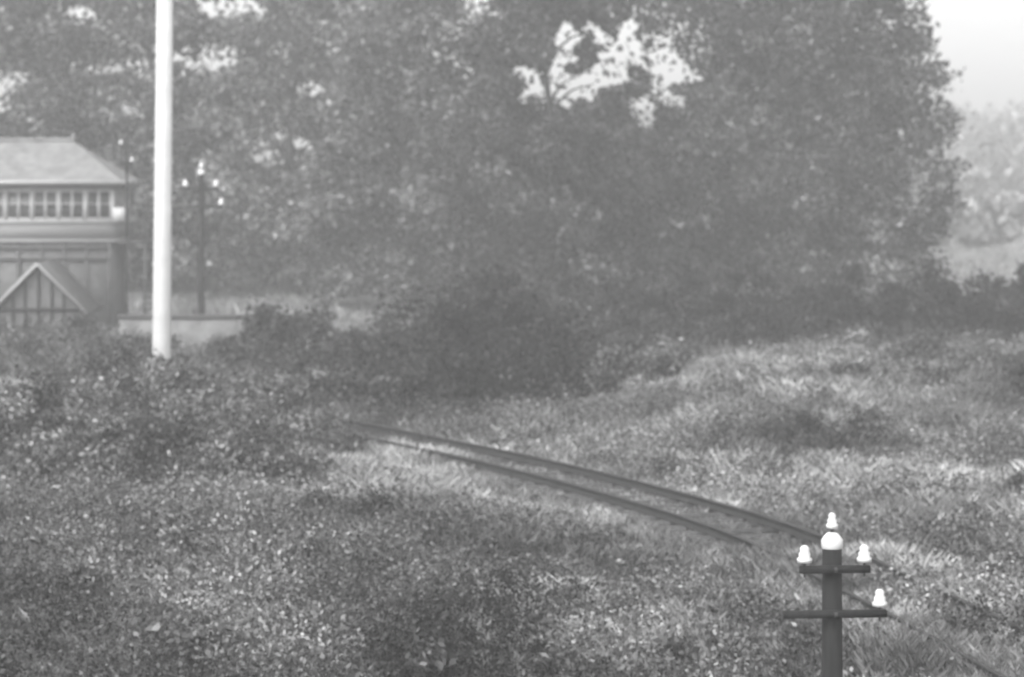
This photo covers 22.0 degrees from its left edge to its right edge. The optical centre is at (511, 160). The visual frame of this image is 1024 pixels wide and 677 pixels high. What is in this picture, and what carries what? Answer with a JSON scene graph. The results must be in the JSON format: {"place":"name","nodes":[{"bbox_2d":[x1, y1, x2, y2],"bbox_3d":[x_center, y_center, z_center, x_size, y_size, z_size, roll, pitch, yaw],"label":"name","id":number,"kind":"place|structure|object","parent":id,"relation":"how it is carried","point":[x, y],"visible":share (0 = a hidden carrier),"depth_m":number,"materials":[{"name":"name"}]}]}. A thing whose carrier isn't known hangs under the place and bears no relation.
{"place":"outdoors","nodes":[
{"label":"outdoors","id":0,"kind":"place"},
{"bbox_2d":[26,416,73,449],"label":"bush","id":1,"kind":"object","parent":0,"point":[55,427],"visible":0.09,"depth_m":58.60,"materials":[{"name":"grey plant"}]},
{"bbox_2d":[0,114,1023,676],"bbox_3d":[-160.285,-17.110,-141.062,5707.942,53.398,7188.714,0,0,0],"label":"ground","id":2,"kind":"structure","parent":0,"point":[302,304],"depth_m":136.72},
{"bbox_2d":[0,659,13,673],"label":"bush","id":3,"kind":"object","parent":2,"relation":"on","point":[8,661],"visible":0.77,"depth_m":37.69,"materials":[{"name":"grey plant"}]},
{"bbox_2d":[0,311,20,331],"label":"bush","id":4,"kind":"object","parent":2,"relation":"on","point":[4,321],"visible":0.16,"depth_m":96.82,"materials":[{"name":"grey plant"}]},
{"bbox_2d":[0,393,36,442],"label":"bush","id":5,"kind":"object","parent":2,"relation":"on","point":[10,422],"visible":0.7,"depth_m":58.55,"materials":[{"name":"grey plant"}]},
{"bbox_2d":[0,331,49,377],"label":"bush","id":6,"kind":"object","parent":2,"relation":"on","point":[20,347],"visible":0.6,"depth_m":85.42,"materials":[{"name":"grey plant"}]},
{"bbox_2d":[0,440,54,489],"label":"bush","id":7,"kind":"object","parent":2,"relation":"on","point":[11,458],"visible":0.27,"depth_m":54.79,"materials":[{"name":"grey plant"}]},
{"bbox_2d":[0,313,57,352],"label":"bush","id":8,"kind":"object","parent":2,"relation":"on","point":[13,331],"visible":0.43,"depth_m":90.26,"materials":[{"name":"grey plant"}]},
{"bbox_2d":[0,373,60,397],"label":"bush","id":9,"kind":"object","parent":2,"relation":"on","point":[29,385],"visible":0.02,"depth_m":69.09,"materials":[{"name":"grey plant"}]},
{"bbox_2d":[0,327,66,359],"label":"bush","id":10,"kind":"object","parent":2,"relation":"on","point":[8,343],"visible":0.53,"depth_m":89.03,"materials":[{"name":"grey plant"}]},
{"bbox_2d":[0,385,75,452],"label":"bush","id":11,"kind":"object","parent":2,"relation":"on","point":[22,410],"visible":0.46,"depth_m":58.46,"materials":[{"name":"grey plant"}]},
{"bbox_2d":[14,329,63,351],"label":"bush","id":12,"kind":"object","parent":2,"relation":"on","point":[27,334],"visible":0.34,"depth_m":88.98,"materials":[{"name":"grey plant"}]},
{"bbox_2d":[1,368,76,406],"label":"bush","id":13,"kind":"object","parent":2,"relation":"on","point":[54,380],"visible":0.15,"depth_m":66.92,"materials":[{"name":"grey plant"}]},
{"bbox_2d":[0,425,80,483],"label":"bush","id":14,"kind":"object","parent":2,"relation":"on","point":[43,455],"visible":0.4,"depth_m":56.93,"materials":[{"name":"grey plant"}]},
{"bbox_2d":[1,364,79,443],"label":"bush","id":15,"kind":"object","parent":2,"relation":"on","point":[42,395],"visible":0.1,"depth_m":60.58,"materials":[{"name":"grey plant"}]},
{"bbox_2d":[3,361,94,404],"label":"bush","id":16,"kind":"object","parent":2,"relation":"on","point":[69,368],"visible":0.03,"depth_m":67.66,"materials":[{"name":"grey plant"}]},
{"bbox_2d":[0,259,103,333],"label":"gabled hut","id":17,"kind":"object","parent":2,"relation":"on","point":[56,290],"visible":0.69,"depth_m":99.00,"materials":[{"name":"wood"}]},
{"bbox_2d":[29,338,88,381],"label":"bush","id":18,"kind":"object","parent":2,"relation":"on","point":[55,361],"visible":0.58,"depth_m":81.22,"materials":[{"name":"grey plant"}]},
{"bbox_2d":[0,0,131,152],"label":"broadleaf tree","id":19,"kind":"object","parent":2,"relation":"on","point":[12,15],"visible":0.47,"depth_m":135.86,"materials":[{"name":"grey plant"}]},
{"bbox_2d":[42,337,93,378],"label":"bush","id":20,"kind":"object","parent":2,"relation":"on","point":[66,351],"visible":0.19,"depth_m":82.63,"materials":[{"name":"grey plant"}]},
{"bbox_2d":[11,394,125,449],"bbox_3d":[-9.980,6.201,58.889,2.590,2.104,2.484,0,0,-22],"label":"bush","id":21,"kind":"object","parent":2,"relation":"on","point":[79,417],"visible":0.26,"depth_m":58.48,"materials":[{"name":"grey plant"}]},
{"bbox_2d":[44,312,92,350],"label":"bush","id":22,"kind":"object","parent":2,"relation":"on","point":[75,327],"visible":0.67,"depth_m":89.44,"materials":[{"name":"grey plant"}]},
{"bbox_2d":[15,370,123,448],"bbox_3d":[-9.994,5.808,59.543,2.326,2.169,3.134,0,0,0],"label":"bush","id":23,"kind":"object","parent":2,"relation":"on","point":[89,388],"visible":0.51,"depth_m":59.37,"materials":[{"name":"grey plant"}]},
{"bbox_2d":[43,305,102,341],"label":"bush","id":24,"kind":"object","parent":2,"relation":"on","point":[88,330],"visible":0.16,"depth_m":97.00,"materials":[{"name":"grey plant"}]},
{"bbox_2d":[0,132,153,329],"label":"signal box","id":25,"kind":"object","parent":2,"relation":"on","point":[62,201],"visible":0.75,"depth_m":110.00,"materials":[{"name":"wood"}]},
{"bbox_2d":[0,192,109,217],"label":"window glass","id":26,"kind":"structure","parent":25,"relation":"in","point":[12,196],"depth_m":110.07,"materials":[{"name":"grey glass"}]},
{"bbox_2d":[0,188,128,220],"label":"window frames","id":27,"kind":"structure","parent":25,"relation":"in","point":[117,196],"depth_m":109.94,"materials":[{"name":"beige paint"}]},
{"bbox_2d":[44,422,135,489],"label":"bush","id":28,"kind":"object","parent":2,"relation":"on","point":[89,450],"visible":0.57,"depth_m":56.36,"materials":[{"name":"grey plant"}]},
{"bbox_2d":[50,420,132,482],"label":"bush","id":29,"kind":"object","parent":2,"relation":"on","point":[65,438],"visible":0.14,"depth_m":57.31,"materials":[{"name":"grey plant"}]},
{"bbox_2d":[59,558,124,601],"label":"bush","id":30,"kind":"object","parent":2,"relation":"on","point":[80,571],"visible":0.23,"depth_m":41.44,"materials":[{"name":"grey plant"}]},
{"bbox_2d":[59,380,133,437],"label":"bush","id":31,"kind":"object","parent":2,"relation":"on","point":[112,394],"visible":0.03,"depth_m":60.69,"materials":[{"name":"grey plant"}]},
{"bbox_2d":[57,361,145,399],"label":"bush","id":32,"kind":"object","parent":2,"relation":"on","point":[78,375],"visible":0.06,"depth_m":66.97,"materials":[{"name":"grey plant"}]},
{"bbox_2d":[59,362,150,414],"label":"bush","id":33,"kind":"object","parent":2,"relation":"on","point":[129,379],"visible":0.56,"depth_m":63.58,"materials":[{"name":"grey plant"}]},
{"bbox_2d":[82,475,129,495],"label":"bush","id":34,"kind":"object","parent":2,"relation":"on","point":[105,485],"visible":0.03,"depth_m":53.98,"materials":[{"name":"grey plant"}]},
{"bbox_2d":[76,340,143,371],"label":"bush","id":35,"kind":"object","parent":2,"relation":"on","point":[81,352],"visible":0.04,"depth_m":82.80,"materials":[{"name":"grey plant"}]},
{"bbox_2d":[83,335,151,361],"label":"bush","id":36,"kind":"object","parent":2,"relation":"on","point":[108,343],"visible":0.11,"depth_m":83.82,"materials":[{"name":"grey plant"}]},
{"bbox_2d":[78,409,162,474],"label":"bush","id":37,"kind":"object","parent":2,"relation":"on","point":[104,420],"visible":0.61,"depth_m":57.78,"materials":[{"name":"grey plant"}]},
{"bbox_2d":[70,328,176,379],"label":"bush","id":38,"kind":"object","parent":2,"relation":"on","point":[97,361],"visible":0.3,"depth_m":68.05,"materials":[{"name":"grey plant"}]},
{"bbox_2d":[119,136,133,313],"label":"telegraph pole","id":39,"kind":"object","parent":2,"relation":"on","point":[126,234],"visible":0.97,"depth_m":107.96,"materials":[{"name":"grey wood"}]},
{"bbox_2d":[120,333,152,351],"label":"bush","id":40,"kind":"object","parent":2,"relation":"on","point":[143,342],"visible":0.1,"depth_m":88.19,"materials":[{"name":"grey plant"}]},
{"bbox_2d":[93,324,183,350],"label":"bush","id":41,"kind":"object","parent":2,"relation":"on","point":[174,337],"visible":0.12,"depth_m":89.06,"materials":[{"name":"grey plant"}]},
{"bbox_2d":[0,0,278,289],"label":"broadleaf tree","id":42,"kind":"object","parent":2,"relation":"on","point":[133,24],"visible":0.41,"depth_m":136.92,"materials":[{"name":"grey plant"}]},
{"bbox_2d":[97,393,188,477],"bbox_3d":[-8.040,6.269,58.252,1.985,2.254,3.147,0,0,-23],"label":"bush","id":43,"kind":"object","parent":2,"relation":"on","point":[147,419],"visible":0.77,"depth_m":57.64,"materials":[{"name":"grey plant"}]},
{"bbox_2d":[120,358,193,430],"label":"bush","id":44,"kind":"object","parent":2,"relation":"on","point":[151,382],"visible":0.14,"depth_m":65.21,"materials":[{"name":"grey plant"}]},
{"bbox_2d":[119,349,203,405],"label":"bush","id":45,"kind":"object","parent":2,"relation":"on","point":[164,363],"visible":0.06,"depth_m":67.25,"materials":[{"name":"grey plant"}]},
{"bbox_2d":[152,0,172,369],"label":"semaphore signal post","id":46,"kind":"object","parent":2,"relation":"on","point":[162,259],"visible":0.92,"depth_m":69.79,"materials":[{"name":"white paint"}]},
{"bbox_2d":[140,331,193,369],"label":"bush","id":47,"kind":"object","parent":2,"relation":"on","point":[174,354],"visible":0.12,"depth_m":80.33,"materials":[{"name":"grey plant"}]},
{"bbox_2d":[135,367,206,416],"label":"bush","id":48,"kind":"object","parent":2,"relation":"on","point":[184,371],"visible":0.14,"depth_m":66.42,"materials":[{"name":"grey plant"}]},
{"bbox_2d":[142,495,219,558],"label":"bush","id":49,"kind":"object","parent":2,"relation":"on","point":[166,508],"visible":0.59,"depth_m":45.75,"materials":[{"name":"grey plant"}]},
{"bbox_2d":[120,599,250,667],"bbox_3d":[-4.904,7.005,38.847,1.628,1.034,1.690,0,0,-41],"label":"bush","id":50,"kind":"object","parent":2,"relation":"on","point":[153,624],"visible":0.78,"depth_m":38.70,"materials":[{"name":"grey plant"}]},
{"bbox_2d":[156,354,236,420],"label":"bush","id":51,"kind":"object","parent":2,"relation":"on","point":[212,375],"visible":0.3,"depth_m":66.44,"materials":[{"name":"grey plant"}]},
{"bbox_2d":[178,162,223,313],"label":"telegraph pole","id":52,"kind":"object","parent":2,"relation":"on","point":[201,206],"visible":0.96,"depth_m":99.88,"materials":[{"name":"grey wood"}]},
{"bbox_2d":[175,363,244,396],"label":"bush","id":53,"kind":"object","parent":2,"relation":"on","point":[202,374],"visible":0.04,"depth_m":67.80,"materials":[{"name":"grey plant"}]},
{"bbox_2d":[191,335,234,359],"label":"bush","id":54,"kind":"object","parent":2,"relation":"on","point":[207,351],"visible":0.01,"depth_m":88.92,"materials":[{"name":"grey plant"}]},
{"bbox_2d":[120,410,311,488],"bbox_3d":[-6.609,6.549,56.716,4.031,2.307,2.242,0,0,22],"label":"bush","id":55,"kind":"object","parent":2,"relation":"on","point":[181,434],"visible":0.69,"depth_m":56.64,"materials":[{"name":"grey plant"}]},
{"bbox_2d":[119,319,316,353],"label":"stone wall","id":56,"kind":"structure","parent":2,"relation":"on","point":[209,328],"depth_m":91.80,"materials":[{"name":"grey stone"}]},
{"bbox_2d":[117,314,306,318],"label":"coping","id":57,"kind":"object","parent":56,"relation":"on","point":[180,316],"visible":0.64,"depth_m":91.75,"materials":[{"name":"grey stone"}]},
{"bbox_2d":[191,384,252,428],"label":"bush","id":58,"kind":"object","parent":2,"relation":"on","point":[207,393],"visible":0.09,"depth_m":64.38,"materials":[{"name":"grey plant"}]},
{"bbox_2d":[200,335,248,364],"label":"bush","id":59,"kind":"object","parent":2,"relation":"on","point":[220,344],"visible":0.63,"depth_m":83.28,"materials":[{"name":"grey plant"}]},
{"bbox_2d":[196,452,262,487],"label":"bush","id":60,"kind":"object","parent":2,"relation":"on","point":[222,470],"visible":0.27,"depth_m":56.04,"materials":[{"name":"grey plant"}]},
{"bbox_2d":[151,374,313,451],"bbox_3d":[-6.587,5.939,60.799,3.835,2.235,2.532,0,0,32],"label":"bush","id":61,"kind":"object","parent":2,"relation":"on","point":[190,407],"visible":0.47,"depth_m":60.63,"materials":[{"name":"grey plant"}]},
{"bbox_2d":[193,421,273,456],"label":"bush","id":62,"kind":"object","parent":2,"relation":"on","point":[249,437],"visible":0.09,"depth_m":59.19,"materials":[{"name":"grey plant"}]},
{"bbox_2d":[188,378,305,427],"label":"bush","id":63,"kind":"object","parent":2,"relation":"on","point":[252,393],"visible":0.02,"depth_m":65.85,"materials":[{"name":"grey plant"}]},
{"bbox_2d":[192,369,318,435],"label":"bush","id":64,"kind":"object","parent":2,"relation":"on","point":[291,393],"visible":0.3,"depth_m":65.54,"materials":[{"name":"grey plant"}]},
{"bbox_2d":[225,394,290,427],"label":"bush","id":65,"kind":"object","parent":2,"relation":"on","point":[272,408],"visible":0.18,"depth_m":63.52,"materials":[{"name":"grey plant"}]},
{"bbox_2d":[236,320,287,352],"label":"bush","id":66,"kind":"object","parent":2,"relation":"on","point":[246,331],"visible":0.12,"depth_m":90.05,"materials":[{"name":"grey plant"}]},
{"bbox_2d":[230,372,306,416],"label":"bush","id":67,"kind":"object","parent":2,"relation":"on","point":[266,389],"visible":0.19,"depth_m":65.58,"materials":[{"name":"grey plant"}]},
{"bbox_2d":[147,0,413,295],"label":"broadleaf tree","id":68,"kind":"object","parent":2,"relation":"on","point":[247,207],"visible":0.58,"depth_m":134.27,"materials":[{"name":"grey plant"}]},
{"bbox_2d":[236,428,334,488],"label":"bush","id":69,"kind":"object","parent":2,"relation":"on","point":[271,455],"visible":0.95,"depth_m":55.39,"materials":[{"name":"grey plant"}]},
{"bbox_2d":[244,373,352,445],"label":"bush","id":70,"kind":"object","parent":2,"relation":"on","point":[331,420],"visible":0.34,"depth_m":65.15,"materials":[{"name":"grey plant"}]},
{"bbox_2d":[239,407,373,455],"bbox_3d":[-4.808,6.575,61.218,3.384,1.623,2.385,0,0,-8],"label":"bush","id":71,"kind":"object","parent":2,"relation":"on","point":[343,442],"visible":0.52,"depth_m":61.67,"materials":[{"name":"grey plant"}]},
{"bbox_2d":[268,599,356,631],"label":"bush","id":72,"kind":"object","parent":2,"relation":"on","point":[304,609],"visible":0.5,"depth_m":39.79,"materials":[{"name":"grey plant"}]},
{"bbox_2d":[297,478,401,514],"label":"bush","id":73,"kind":"object","parent":2,"relation":"on","point":[310,497],"visible":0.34,"depth_m":50.56,"materials":[{"name":"grey plant"}]},
{"bbox_2d":[311,570,398,590],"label":"bush","id":74,"kind":"object","parent":2,"relation":"on","point":[390,579],"visible":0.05,"depth_m":43.78,"materials":[{"name":"grey plant"}]},
{"bbox_2d":[258,0,566,306],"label":"broadleaf tree","id":75,"kind":"object","parent":2,"relation":"on","point":[345,129],"visible":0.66,"depth_m":123.65,"materials":[{"name":"grey plant"}]},
{"bbox_2d":[388,626,458,676],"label":"bush","id":76,"kind":"object","parent":2,"relation":"on","point":[436,654],"visible":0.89,"depth_m":38.01,"materials":[{"name":"grey plant"}]},
{"bbox_2d":[0,0,872,283],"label":"distant wood","id":77,"kind":"object","parent":2,"relation":"on","point":[237,65],"visible":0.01,"depth_m":151.00,"materials":[{"name":"grey plant"}]},
{"bbox_2d":[190,263,701,414],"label":"thicket","id":78,"kind":"object","parent":2,"relation":"on","point":[475,343],"visible":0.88,"depth_m":79.07,"materials":[{"name":"grey plant"}]},
{"bbox_2d":[459,522,542,554],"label":"bush","id":79,"kind":"object","parent":2,"relation":"on","point":[485,545],"visible":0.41,"depth_m":46.84,"materials":[{"name":"grey plant"}]},
{"bbox_2d":[0,318,1023,676],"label":"undergrowth","id":80,"kind":"object","parent":2,"relation":"on","point":[292,582],"visible":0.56,"depth_m":45.49,"materials":[{"name":"grey plant"}]},
{"bbox_2d":[0,324,1023,676],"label":"rough grass","id":81,"kind":"structure","parent":2,"relation":"on","point":[784,566],"depth_m":49.93,"materials":[{"name":"grey plant"}]},
{"bbox_2d":[498,520,567,548],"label":"bush","id":82,"kind":"object","parent":2,"relation":"on","point":[501,528],"visible":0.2,"depth_m":47.93,"materials":[{"name":"grey plant"}]},
{"bbox_2d":[96,235,1023,333],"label":"field grass","id":83,"kind":"structure","parent":2,"relation":"on","point":[964,274],"depth_m":135.46,"materials":[{"name":"grey plant"}]},
{"bbox_2d":[521,647,609,676],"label":"bush","id":84,"kind":"object","parent":2,"relation":"on","point":[538,663],"visible":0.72,"depth_m":38.29,"materials":[{"name":"grey plant"}]},
{"bbox_2d":[413,0,740,311],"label":"broadleaf tree","id":85,"kind":"object","parent":2,"relation":"on","point":[536,25],"visible":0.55,"depth_m":114.27,"materials":[{"name":"grey plant"}]},
{"bbox_2d":[449,103,709,322],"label":"broadleaf tree","id":86,"kind":"object","parent":2,"relation":"on","point":[564,146],"visible":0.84,"depth_m":109.86,"materials":[{"name":"grey plant"}]},
{"bbox_2d":[583,340,639,381],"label":"bush","id":87,"kind":"object","parent":2,"relation":"on","point":[606,361],"visible":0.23,"depth_m":79.46,"materials":[{"name":"grey plant"}]},
{"bbox_2d":[608,671,649,676],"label":"bush","id":88,"kind":"object","parent":2,"relation":"on","point":[631,674],"visible":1,"depth_m":37.06,"materials":[{"name":"grey plant"}]},
{"bbox_2d":[631,331,715,359],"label":"bush","id":89,"kind":"object","parent":2,"relation":"on","point":[665,349],"visible":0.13,"depth_m":83.91,"materials":[{"name":"grey plant"}]},
{"bbox_2d":[637,612,759,669],"bbox_3d":[2.720,7.046,38.460,1.619,0.926,1.124,0,0,-13],"label":"bush","id":90,"kind":"object","parent":2,"relation":"on","point":[727,636],"visible":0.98,"depth_m":38.36,"materials":[{"name":"grey plant"}]},
{"bbox_2d":[586,0,920,305],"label":"broadleaf tree","id":91,"kind":"object","parent":2,"relation":"on","point":[736,20],"visible":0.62,"depth_m":119.97,"materials":[{"name":"grey plant"}]},
{"bbox_2d":[572,245,1023,349],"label":"hedge","id":92,"kind":"object","parent":2,"relation":"on","point":[644,313],"visible":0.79,"depth_m":97.30,"materials":[{"name":"grey plant"}]},
{"bbox_2d":[761,405,890,447],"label":"bush","id":93,"kind":"object","parent":2,"relation":"on","point":[865,426],"visible":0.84,"depth_m":62.89,"materials":[{"name":"grey plant"}]},
{"bbox_2d":[631,96,1023,248],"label":"distant hillside trees","id":94,"kind":"object","parent":2,"relation":"on","point":[990,150],"visible":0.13,"depth_m":309.52,"materials":[{"name":"grey plant"}]},
{"bbox_2d":[783,513,886,676],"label":"telegraph pole","id":95,"kind":"object","parent":2,"relation":"on","point":[831,569],"visible":1,"depth_m":31.88,"materials":[{"name":"grey wood"}]},
{"bbox_2d":[711,0,976,301],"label":"broadleaf tree","id":96,"kind":"object","parent":2,"relation":"on","point":[904,108],"visible":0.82,"depth_m":119.71,"materials":[{"name":"grey plant"}]},
{"bbox_2d":[828,360,892,380],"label":"bush","id":97,"kind":"object","parent":2,"relation":"on","point":[843,367],"visible":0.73,"depth_m":72.28,"materials":[{"name":"grey plant"}]},
{"bbox_2d":[823,320,898,357],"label":"bush","id":98,"kind":"object","parent":2,"relation":"on","point":[856,338],"visible":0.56,"depth_m":87.62,"materials":[{"name":"grey plant"}]},
{"bbox_2d":[879,317,970,362],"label":"bush","id":99,"kind":"object","parent":2,"relation":"on","point":[909,344],"visible":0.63,"depth_m":80.21,"materials":[{"name":"grey plant"}]},
{"bbox_2d":[973,550,1023,578],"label":"bush","id":100,"kind":"object","parent":2,"relation":"on","point":[991,557],"visible":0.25,"depth_m":44.67,"materials":[{"name":"grey plant"}]},
{"bbox_2d":[973,328,1023,353],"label":"bush","id":101,"kind":"object","parent":2,"relation":"on","point":[1017,338],"visible":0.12,"depth_m":85.30,"materials":[{"name":"grey plant"}]},
{"bbox_2d":[1000,464,1023,497],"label":"bush","id":102,"kind":"object","parent":2,"relation":"on","point":[1020,480],"visible":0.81,"depth_m":54.25,"materials":[{"name":"grey plant"}]},
{"bbox_2d":[1001,356,1023,394],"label":"bush","id":103,"kind":"object","parent":2,"relation":"on","point":[1014,375],"visible":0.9,"depth_m":70.30,"materials":[{"name":"grey plant"}]},
{"bbox_2d":[1009,436,1023,455],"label":"bush","id":104,"kind":"object","parent":2,"relation":"on","point":[1020,439],"visible":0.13,"depth_m":61.77,"materials":[{"name":"grey plant"}]},
{"bbox_2d":[0,0,1023,131],"label":"sky","id":105,"kind":"structure","parent":0,"point":[986,37],"materials":[{"name":"white"}]}
]}

